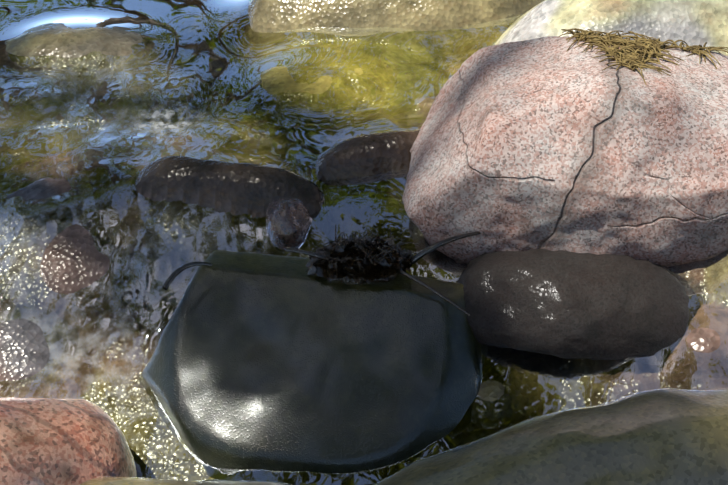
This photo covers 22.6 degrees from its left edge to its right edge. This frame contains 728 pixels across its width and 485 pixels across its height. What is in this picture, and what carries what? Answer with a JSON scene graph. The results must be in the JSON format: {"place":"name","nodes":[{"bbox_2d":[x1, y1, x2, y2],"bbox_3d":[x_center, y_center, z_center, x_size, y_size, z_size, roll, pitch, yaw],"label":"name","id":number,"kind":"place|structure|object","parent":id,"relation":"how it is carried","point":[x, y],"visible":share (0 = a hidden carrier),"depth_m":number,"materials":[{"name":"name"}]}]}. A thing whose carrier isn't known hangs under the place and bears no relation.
{"place":"outdoors","nodes":[
{"label":"outdoors","id":0,"kind":"place"},
{"bbox_2d":[0,0,727,484],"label":"stream water","id":1,"kind":"structure","parent":0,"point":[98,130],"depth_m":1.54,"materials":[{"name":"liquid"}]},
{"bbox_2d":[0,0,727,400],"bbox_3d":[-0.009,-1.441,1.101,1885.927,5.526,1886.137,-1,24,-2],"label":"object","id":2,"kind":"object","parent":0,"point":[74,260],"depth_m":1.61,"materials":[{"name":"stone"}]},
{"bbox_2d":[0,397,136,484],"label":"pink rock","id":3,"kind":"object","parent":2,"relation":"on","point":[45,441],"visible":0.96,"depth_m":1.31,"materials":[{"name":"stone"}]},
{"bbox_2d":[80,476,291,484],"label":"rock","id":4,"kind":"object","parent":2,"relation":"on","point":[104,480],"visible":0.98,"depth_m":1.31,"materials":[{"name":"stone"}]},
{"bbox_2d":[266,198,312,248],"bbox_3d":[-0.062,-0.013,1.507,0.040,0.048,0.049,-9,26,-20],"label":"small rock","id":5,"kind":"object","parent":2,"relation":"on","point":[288,222],"visible":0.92,"depth_m":1.49,"materials":[{"name":"grey stone"}]},
{"bbox_2d":[142,250,481,472],"bbox_3d":[-0.032,0.131,1.475,0.303,0.179,0.224,7,69,10],"label":"rock","id":6,"kind":"object","parent":2,"relation":"on","point":[261,361],"visible":0.77,"depth_m":1.40,"materials":[{"name":"black stone"}]},
{"bbox_2d":[162,231,480,315],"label":"twigs","id":7,"kind":"object","parent":6,"relation":"on","point":[414,259],"visible":1,"depth_m":1.42,"materials":[{"name":"black wood"}]},
{"bbox_2d":[305,225,418,283],"bbox_3d":[-0.001,0.009,1.425,0.091,0.035,0.061,-1,24,-2],"label":"moss clump","id":8,"kind":"object","parent":6,"relation":"on","point":[338,254],"visible":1,"depth_m":1.41,"materials":[{"name":"black plant"}]},
{"bbox_2d":[374,388,727,484],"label":"rock","id":9,"kind":"object","parent":2,"relation":"on","point":[669,436],"visible":0.98,"depth_m":1.28,"materials":[{"name":"grey stone"}]},
{"bbox_2d":[402,36,727,264],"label":"boulder","id":10,"kind":"object","parent":2,"relation":"on","point":[550,143],"visible":0.94,"depth_m":1.42,"materials":[{"name":"pink stone"}]},
{"bbox_2d":[559,28,727,84],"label":"dried moss","id":11,"kind":"object","parent":10,"relation":"on","point":[629,53],"visible":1,"depth_m":1.50,"materials":[{"name":"brown plant"}]},
{"bbox_2d":[456,249,689,359],"bbox_3d":[0.166,0.053,1.432,0.199,0.087,0.120,6,32,4],"label":"rock","id":12,"kind":"object","parent":2,"relation":"on","point":[566,304],"visible":0.79,"depth_m":1.39,"materials":[{"name":"stone"}]},
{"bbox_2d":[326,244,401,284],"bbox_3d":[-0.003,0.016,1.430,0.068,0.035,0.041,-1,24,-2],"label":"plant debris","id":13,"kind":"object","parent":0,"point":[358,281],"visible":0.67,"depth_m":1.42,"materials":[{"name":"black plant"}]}
]}

